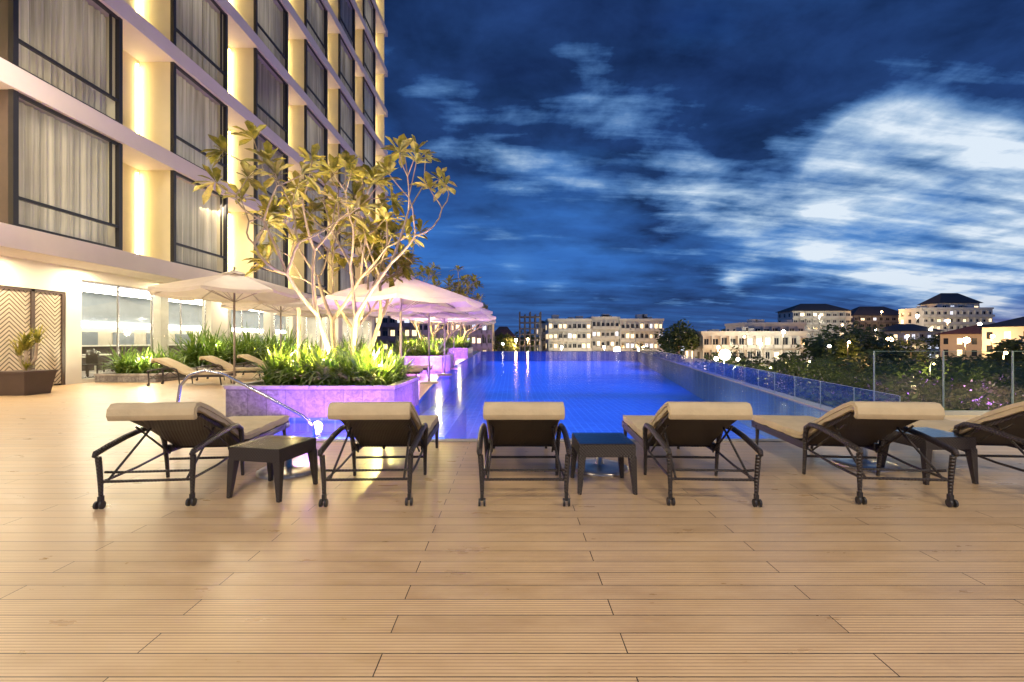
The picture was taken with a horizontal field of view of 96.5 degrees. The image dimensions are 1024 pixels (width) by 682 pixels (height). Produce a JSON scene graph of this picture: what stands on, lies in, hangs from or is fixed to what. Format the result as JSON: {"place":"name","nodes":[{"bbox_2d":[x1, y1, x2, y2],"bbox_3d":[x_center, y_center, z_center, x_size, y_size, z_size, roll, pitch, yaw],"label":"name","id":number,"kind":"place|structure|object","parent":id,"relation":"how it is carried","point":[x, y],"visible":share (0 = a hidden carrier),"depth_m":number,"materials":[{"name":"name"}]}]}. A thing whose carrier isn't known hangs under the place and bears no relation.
{"place":"outdoors","nodes":[
{"label":"outdoors","id":0,"kind":"place"},
{"bbox_2d":[375,316,417,351],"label":"office building","id":1,"kind":"structure","parent":0,"point":[389,325],"depth_m":111.94,"materials":[{"name":"white"}]},
{"bbox_2d":[417,320,494,350],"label":"office building","id":2,"kind":"structure","parent":0,"point":[482,339],"depth_m":111.94,"materials":[{"name":"white concrete"}]},
{"bbox_2d":[494,327,514,350],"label":"town house","id":3,"kind":"structure","parent":0,"point":[503,330],"depth_m":130.98,"materials":[{"name":"brown"}]},
{"bbox_2d":[0,351,1023,681],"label":"wooden deck","id":4,"kind":"structure","parent":0,"point":[816,573],"depth_m":2.74,"materials":[{"name":"beige wood"}]},
{"bbox_2d":[0,323,57,395],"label":"potted dracaena","id":5,"kind":"object","parent":4,"relation":"on","point":[25,380],"visible":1,"depth_m":11.52,"materials":[{"name":"green plant"}]},
{"bbox_2d":[0,285,65,384],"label":"frame","id":6,"kind":"object","parent":4,"relation":"on","point":[63,330],"visible":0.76,"depth_m":14.05,"materials":[{"name":"brown wood"}]},
{"bbox_2d":[0,288,60,383],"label":"double doors","id":7,"kind":"object","parent":6,"relation":"attached to","point":[15,311],"visible":0.61,"depth_m":13.13,"materials":[{"name":"beige wood"}]},
{"bbox_2d":[94,370,198,381],"bbox_3d":[-12.600,1.240,15.900,2.040,0.340,2.040,0,0,0],"label":"stone planter","id":8,"kind":"object","parent":4,"relation":"on","point":[108,377],"visible":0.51,"depth_m":14.90,"materials":[{"name":"grey stone"}]},
{"bbox_2d":[90,341,196,373],"bbox_3d":[-12.672,0.569,15.764,2.788,1.161,3.163,0,0,25],"label":"strap leaf shrub","id":9,"kind":"object","parent":8,"relation":"on","point":[129,363],"visible":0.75,"depth_m":15.26,"materials":[{"name":"green plant"}]},
{"bbox_2d":[0,255,374,384],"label":"ground floor walls","id":10,"kind":"structure","parent":4,"relation":"on","point":[22,273],"depth_m":14.52,"materials":[{"name":"white paint"}]},
{"bbox_2d":[0,0,383,295],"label":"walls","id":11,"kind":"structure","parent":10,"relation":"on","point":[154,185],"depth_m":20.11,"materials":[{"name":"beige paint"}]},
{"bbox_2d":[137,0,229,270],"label":"niche lights","id":12,"kind":"object","parent":11,"relation":"attached to","point":[138,133],"visible":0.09,"depth_m":16.89,"materials":[{"name":"white"}]},
{"bbox_2d":[8,0,375,295],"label":"window frames","id":13,"kind":"structure","parent":11,"relation":"attached to","point":[14,96],"depth_m":17.68,"materials":[{"name":"black metal"}]},
{"bbox_2d":[0,0,387,317],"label":"floor ledges","id":14,"kind":"object","parent":11,"relation":"attached to","point":[144,40],"visible":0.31,"depth_m":16.80,"materials":[{"name":"paint"}]},
{"bbox_2d":[19,0,370,295],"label":"curtains","id":15,"kind":"object","parent":11,"relation":"attached to","point":[63,166],"visible":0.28,"depth_m":14.48,"materials":[{"name":"fabric"}]},
{"bbox_2d":[82,280,366,378],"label":"shopfront frames","id":16,"kind":"structure","parent":10,"relation":"on","point":[117,286],"depth_m":17.71,"materials":[{"name":"white metal"}]},
{"bbox_2d":[146,357,232,385],"bbox_3d":[-9.878,0.934,14.144,2.176,0.835,0.806,0,0,-8],"label":"sun lounger","id":17,"kind":"object","parent":4,"relation":"on","point":[181,369],"visible":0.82,"depth_m":13.86,"materials":[{"name":"fabric"}]},
{"bbox_2d":[91,402,289,508],"bbox_3d":[-3.078,0.934,4.746,0.806,0.835,2.176,0,0,-6],"label":"sun lounger","id":18,"kind":"object","parent":4,"relation":"on","point":[196,427],"visible":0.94,"depth_m":4.04,"materials":[{"name":"wicker"}]},
{"bbox_2d":[82,282,329,376],"bbox_3d":[-17.550,-0.550,24.150,6.900,3.800,42.300,0,0,0],"label":"restaurant interior","id":19,"kind":"object","parent":4,"relation":"on","point":[98,307],"visible":0.22,"depth_m":24.28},
{"bbox_2d":[82,351,98,376],"bbox_3d":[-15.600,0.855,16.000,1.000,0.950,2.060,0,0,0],"label":"dining chair","id":20,"kind":"object","parent":19,"relation":"in","point":[93,358],"visible":0.16,"depth_m":16.97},
{"bbox_2d":[82,350,121,372],"bbox_3d":[-17.400,0.855,19.100,1.000,0.950,2.060,0,0,0],"label":"dining table","id":21,"kind":"object","parent":19,"relation":"in","point":[120,351],"visible":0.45,"depth_m":19.69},
{"bbox_2d":[82,284,261,311],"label":"restaurant ceiling lights","id":22,"kind":"object","parent":19,"relation":"attached to","point":[86,285],"depth_m":21.51},
{"bbox_2d":[82,321,285,332],"bbox_3d":[-20.745,-0.825,29.500,0.090,0.250,29.000,0,0,0],"label":"back bar light","id":23,"kind":"object","parent":19,"relation":"attached to","point":[113,325],"visible":0.33,"depth_m":25.20,"materials":[{"name":"white"}]},
{"bbox_2d":[148,267,309,387],"bbox_3d":[-8.200,-0.425,13.500,3.892,3.550,3.892,0,0,-34],"label":"patio umbrella","id":24,"kind":"object","parent":4,"relation":"on","point":[233,286],"visible":0.92,"depth_m":13.29,"materials":[{"name":"fabric"}]},
{"bbox_2d":[196,356,266,380],"bbox_3d":[-9.728,0.934,16.044,2.176,0.835,0.806,0,0,-8],"label":"sun lounger","id":25,"kind":"object","parent":4,"relation":"on","point":[223,365],"visible":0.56,"depth_m":15.76,"materials":[{"name":"fabric"}]},
{"bbox_2d":[192,359,293,370],"bbox_3d":[-12.800,1.240,22.600,1.640,0.340,8.840,0,0,0],"label":"stone planter","id":26,"kind":"object","parent":4,"relation":"on","point":[211,368],"visible":0.2,"depth_m":18.73,"materials":[{"name":"grey tile"}]},
{"bbox_2d":[138,321,322,367],"bbox_3d":[-12.837,0.070,22.508,4.346,2.161,10.670,0,0,0],"label":"strap leaf shrub","id":27,"kind":"object","parent":26,"relation":"on","point":[220,349],"visible":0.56,"depth_m":19.90,"materials":[{"name":"green plant"}]},
{"bbox_2d":[176,369,315,437],"bbox_3d":[-3.829,1.075,6.595,1.904,1.353,0.133,0,0,-10],"label":"pool handrail","id":28,"kind":"object","parent":4,"relation":"on","point":[187,377],"visible":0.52,"depth_m":6.54,"materials":[{"name":"metal"}]},
{"bbox_2d":[235,354,267,375],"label":"sun lounger","id":29,"kind":"object","parent":4,"relation":"on","point":[248,357],"visible":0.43,"depth_m":17.59,"materials":[{"name":"fabric"}]},
{"bbox_2d":[226,435,317,502],"bbox_3d":[-2.140,1.127,4.120,0.524,0.446,0.524,0,0,12],"label":"wicker side table","id":30,"kind":"object","parent":4,"relation":"on","point":[274,452],"visible":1,"depth_m":3.92,"materials":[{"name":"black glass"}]},
{"bbox_2d":[220,285,337,349],"bbox_3d":[-8.900,-0.400,17.600,3.892,3.500,3.892,0,0,11],"label":"patio umbrella","id":31,"kind":"object","parent":4,"relation":"on","point":[273,308],"visible":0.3,"depth_m":17.87,"materials":[{"name":"fabric"}]},
{"bbox_2d":[256,459,319,479],"bbox_3d":[-2.320,1.240,4.750,0.600,0.220,0.600,0,0,0],"label":"umbrella base","id":32,"kind":"object","parent":4,"relation":"on","point":[294,469],"visible":0.49,"depth_m":4.65,"materials":[{"name":"metal"}]},
{"bbox_2d":[273,296,365,345],"bbox_3d":[-9.200,-0.400,22.000,3.892,3.500,3.892,0,0,-34],"label":"patio umbrella","id":33,"kind":"object","parent":4,"relation":"on","point":[348,312],"visible":0.2,"depth_m":22.34,"materials":[{"name":"fabric"}]},
{"bbox_2d":[224,376,419,417],"bbox_3d":[-3.570,1.100,9.140,3.020,0.620,2.160,0,0,0],"label":"stone planter","id":34,"kind":"object","parent":4,"relation":"on","point":[313,401],"visible":0.7,"depth_m":8.08,"materials":[{"name":"stone"}]},
{"bbox_2d":[297,307,300,362],"bbox_3d":[-4.150,0.150,8.900,0.065,1.600,0.065,0,0,22],"label":"tree stake","id":35,"kind":"object","parent":34,"relation":"in","point":[298,330],"visible":0.58,"depth_m":8.87,"materials":[{"name":"wood"}]},
{"bbox_2d":[191,120,456,359],"bbox_3d":[-3.168,-1.464,9.107,4.281,4.788,4.760,0,0,0],"label":"frangipani tree","id":36,"kind":"object","parent":34,"relation":"on","point":[377,259],"visible":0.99,"depth_m":8.49,"materials":[{"name":"green plant"}]},
{"bbox_2d":[231,334,425,389],"bbox_3d":[-3.496,0.360,9.175,3.570,1.097,3.094,0,0,0],"label":"strap leaf shrub","id":37,"kind":"object","parent":34,"relation":"on","point":[343,367],"visible":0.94,"depth_m":8.41,"materials":[{"name":"green plant"}]},
{"bbox_2d":[314,331,375,357],"bbox_3d":[-7.132,0.410,19.186,3.226,1.881,7.280,0,0,0],"label":"strap leaf shrub","id":38,"kind":"object","parent":4,"relation":"on","point":[360,345],"visible":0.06,"depth_m":20.20,"materials":[{"name":"green plant"}]},
{"bbox_2d":[318,402,438,506],"bbox_3d":[-1.235,0.934,4.781,0.806,0.835,2.176,0,0,-3],"label":"sun lounger","id":39,"kind":"object","parent":4,"relation":"on","point":[383,425],"visible":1,"depth_m":4.04,"materials":[{"name":"wicker"}]},
{"bbox_2d":[312,270,482,361],"bbox_3d":[-2.750,-0.240,11.300,3.799,3.180,3.799,0,0,11],"label":"patio umbrella","id":40,"kind":"object","parent":4,"relation":"on","point":[413,292],"visible":0.59,"depth_m":10.29,"materials":[{"name":"fabric"}]},
{"bbox_2d":[382,356,432,375],"bbox_3d":[-4.170,0.934,17.572,2.176,0.835,0.806,0,0,-4],"label":"sun lounger","id":41,"kind":"object","parent":4,"relation":"on","point":[424,368],"visible":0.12,"depth_m":17.30,"materials":[{"name":"wicker"}]},
{"bbox_2d":[407,368,422,379],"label":"sun lounger","id":42,"kind":"object","parent":4,"relation":"on","point":[420,371],"visible":0.09,"depth_m":15.30,"materials":[{"name":"fabric"}]},
{"bbox_2d":[394,354,452,372],"bbox_3d":[-4.125,1.020,21.100,2.390,0.780,3.840,0,0,0],"label":"stone planter","id":43,"kind":"object","parent":4,"relation":"on","point":[437,362],"visible":0.39,"depth_m":19.20,"materials":[{"name":"stone"}]},
{"bbox_2d":[384,330,456,355],"bbox_3d":[-4.208,0.087,21.172,3.625,1.349,5.053,0,0,0],"label":"strap leaf shrub","id":44,"kind":"object","parent":43,"relation":"on","point":[413,349],"visible":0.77,"depth_m":19.89,"materials":[{"name":"green plant"}]},
{"bbox_2d":[398,262,480,347],"bbox_3d":[-3.740,-1.397,21.406,4.306,4.368,3.794,0,0,-36],"label":"frangipani tree","id":45,"kind":"object","parent":43,"relation":"in","point":[433,277],"visible":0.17,"depth_m":21.01,"materials":[{"name":"green plant"}]},
{"bbox_2d":[364,304,492,383],"bbox_3d":[-2.650,-0.240,14.600,3.799,3.180,3.799,0,0,-34],"label":"patio umbrella","id":46,"kind":"object","parent":4,"relation":"on","point":[478,312],"visible":0.27,"depth_m":14.57,"materials":[{"name":"fabric"}]},
{"bbox_2d":[391,312,495,375],"bbox_3d":[-2.650,-0.240,18.000,3.799,3.180,3.799,0,0,-34],"label":"patio umbrella","id":47,"kind":"object","parent":4,"relation":"on","point":[422,318],"visible":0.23,"depth_m":17.97,"materials":[{"name":"fabric"}]},
{"bbox_2d":[410,320,495,368],"bbox_3d":[-2.800,-0.240,22.000,3.799,3.180,3.799,0,0,-34],"label":"patio umbrella","id":48,"kind":"object","parent":4,"relation":"on","point":[468,323],"visible":0.3,"depth_m":22.32,"materials":[{"name":"fabric"}]},
{"bbox_2d":[447,347,472,357],"bbox_3d":[-4.750,0.980,38.500,2.540,0.860,5.040,0,0,0],"label":"stone planter","id":49,"kind":"object","parent":4,"relation":"on","point":[463,352],"visible":0.41,"depth_m":36.00,"materials":[{"name":"stone"}]},
{"bbox_2d":[436,332,474,348],"bbox_3d":[-4.688,-0.089,38.253,3.868,1.679,5.279,0,0,0],"label":"strap leaf shrub","id":50,"kind":"object","parent":49,"relation":"in","point":[461,344],"visible":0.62,"depth_m":36.78,"materials":[{"name":"green plant"}]},
{"bbox_2d":[437,278,491,342],"bbox_3d":[-4.271,-2.243,38.067,5.314,6.073,6.102,0,0,21],"label":"frangipani tree","id":51,"kind":"object","parent":49,"relation":"in","point":[455,283],"visible":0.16,"depth_m":37.59,"materials":[{"name":"green plant"}]},
{"bbox_2d":[476,402,571,505],"bbox_3d":[0.100,0.934,4.782,0.806,0.835,2.176,0,0,0],"label":"sun lounger","id":52,"kind":"object","parent":4,"relation":"on","point":[522,424],"visible":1,"depth_m":3.89,"materials":[{"name":"wicker"}]},
{"bbox_2d":[575,457,628,476],"bbox_3d":[0.930,1.240,4.850,0.600,0.220,0.600,0,0,0],"label":"umbrella base","id":53,"kind":"object","parent":4,"relation":"on","point":[600,466],"visible":0.57,"depth_m":4.73,"materials":[{"name":"metal"}]},
{"bbox_2d":[570,433,636,494],"bbox_3d":[0.840,1.127,4.270,0.524,0.446,0.524,0,0,0],"label":"wicker side table","id":54,"kind":"object","parent":4,"relation":"on","point":[620,446],"visible":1,"depth_m":4.02,"materials":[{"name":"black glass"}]},
{"bbox_2d":[622,401,762,506],"bbox_3d":[1.704,0.934,4.781,0.806,0.835,2.176,0,0,3],"label":"sun lounger","id":55,"kind":"object","parent":4,"relation":"on","point":[668,425],"visible":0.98,"depth_m":4.06,"materials":[{"name":"wicker"}]},
{"bbox_2d":[751,401,959,506],"bbox_3d":[3.329,0.934,4.787,0.806,0.835,2.176,0,0,5],"label":"sun lounger","id":56,"kind":"object","parent":4,"relation":"on","point":[855,425],"visible":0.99,"depth_m":4.12,"materials":[{"name":"fabric"}]},
{"bbox_2d":[831,447,899,471],"bbox_3d":[3.850,1.240,5.000,0.600,0.220,0.600,0,0,0],"label":"umbrella base","id":57,"kind":"object","parent":4,"relation":"on","point":[850,463],"visible":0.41,"depth_m":4.92,"materials":[{"name":"metal"}]},
{"bbox_2d":[881,427,978,484],"bbox_3d":[4.120,1.127,4.550,0.524,0.446,0.524,0,0,-3],"label":"wicker side table","id":58,"kind":"object","parent":4,"relation":"on","point":[966,443],"visible":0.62,"depth_m":4.31,"materials":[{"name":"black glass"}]},
{"bbox_2d":[873,351,1013,407],"bbox_3d":[10.434,0.735,8.385,7.593,1.110,0.030,0,0,0],"label":"glass railing","id":59,"kind":"object","parent":4,"relation":"on","point":[1012,377],"visible":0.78,"depth_m":8.38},
{"bbox_2d":[875,401,1023,471],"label":"sun lounger","id":60,"kind":"object","parent":4,"relation":"on","point":[1002,426],"visible":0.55,"depth_m":4.38,"materials":[{"name":"fabric"}]},
{"bbox_2d":[536,320,545,350],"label":"apartment building","id":61,"kind":"structure","parent":0,"point":[543,334],"depth_m":164.94,"materials":[{"name":"white"}]},
{"bbox_2d":[545,315,591,350],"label":"apartment building","id":62,"kind":"structure","parent":0,"point":[570,334],"depth_m":149.94,"materials":[{"name":"white concrete"}]},
{"bbox_2d":[585,314,619,350],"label":"apartment building","id":63,"kind":"structure","parent":0,"point":[605,330],"depth_m":150.94,"materials":[{"name":"white concrete"}]},
{"bbox_2d":[619,314,663,355],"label":"apartment building","id":64,"kind":"structure","parent":0,"point":[643,329],"depth_m":149.94,"materials":[{"name":"white concrete"}]},
{"bbox_2d":[663,333,684,363],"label":"town house","id":65,"kind":"structure","parent":0,"point":[677,352],"depth_m":169.94,"materials":[{"name":"white"}]},
{"bbox_2d":[384,0,1023,336],"label":"sky","id":66,"kind":"structure","parent":0,"point":[709,164],"materials":[{"name":"blue"}]},
{"bbox_2d":[775,304,852,360],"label":"tower block","id":67,"kind":"structure","parent":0,"point":[809,314],"depth_m":220.00,"materials":[{"name":"white concrete"}]},
{"bbox_2d":[851,306,898,359],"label":"tower block","id":68,"kind":"structure","parent":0,"point":[869,316],"depth_m":230.00,"materials":[{"name":"brown"}]},
{"bbox_2d":[933,325,983,366],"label":"town house","id":69,"kind":"structure","parent":0,"point":[952,342],"depth_m":125.93,"materials":[{"name":"white paint"}]},
{"label":"ground","id":70,"kind":"structure","parent":0,"visible":0},
{"bbox_2d":[519,312,540,350],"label":"building under construction","id":71,"kind":"structure","parent":70,"relation":"on","point":[529,328],"depth_m":139.80},
{"bbox_2d":[275,351,991,441],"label":"swimming pool","id":72,"kind":"structure","parent":70,"relation":"on","point":[599,391],"depth_m":21.44,"materials":[{"name":"liquid"}]},
{"bbox_2d":[719,350,730,363],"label":"street lamp","id":73,"kind":"object","parent":70,"relation":"on","point":[724,354],"visible":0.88,"depth_m":61.55,"materials":[{"name":"white"}]},
{"bbox_2d":[684,327,808,391],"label":"white building","id":74,"kind":"structure","parent":70,"relation":"on","point":[775,343],"depth_m":119.94,"materials":[{"name":"white"}]},
{"bbox_2d":[494,319,1023,394],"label":"tree row","id":75,"kind":"object","parent":70,"relation":"on","point":[817,347],"visible":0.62,"depth_m":98.17,"materials":[{"name":"green plant"}]},
{"bbox_2d":[725,319,805,330],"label":"building","id":76,"kind":"structure","parent":70,"relation":"on","point":[762,325],"depth_m":135.00,"materials":[{"name":"white concrete"}]},
{"bbox_2d":[630,343,1023,409],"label":"tree row","id":77,"kind":"object","parent":70,"relation":"on","point":[884,364],"visible":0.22,"depth_m":70.86,"materials":[{"name":"green plant"}]},
{"bbox_2d":[697,355,1023,409],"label":"tree canopy","id":78,"kind":"object","parent":70,"relation":"on","point":[971,387],"visible":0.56,"depth_m":28.32,"materials":[{"name":"green plant"}]},
{"bbox_2d":[869,324,942,367],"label":"town house","id":79,"kind":"structure","parent":70,"relation":"on","point":[902,331],"depth_m":150.00,"materials":[{"name":"white"}]},
{"bbox_2d":[898,305,994,332],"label":"hospital building","id":80,"kind":"structure","parent":70,"relation":"on","point":[964,316],"depth_m":199.94,"materials":[{"name":"white"}]},
{"bbox_2d":[918,293,982,306],"bbox_3d":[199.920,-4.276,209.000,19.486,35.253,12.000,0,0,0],"label":"roof","id":81,"kind":"structure","parent":70,"relation":"on","point":[949,300],"depth_m":205.06,"materials":[{"name":"white"}]},
{"bbox_2d":[963,337,969,358],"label":"street lamp","id":82,"kind":"object","parent":70,"relation":"on","point":[966,340],"visible":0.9,"depth_m":109.84,"materials":[{"name":"white"}]},
{"bbox_2d":[975,317,1023,359],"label":"town house","id":83,"kind":"structure","parent":70,"relation":"on","point":[1011,329],"depth_m":107.97,"materials":[{"name":"yellow"}]},
{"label":"panes","id":84,"kind":"object","parent":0,"visible":0},
{"bbox_2d":[639,347,900,407],"bbox_3d":[11.394,1.101,34.177,0.015,0.558,55.725,0,0,12],"label":"glass railing","id":85,"kind":"object","parent":84,"relation":"attached to","point":[774,377],"visible":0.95,"depth_m":11.96,"materials":[{"name":"clear glass"}]}
]}

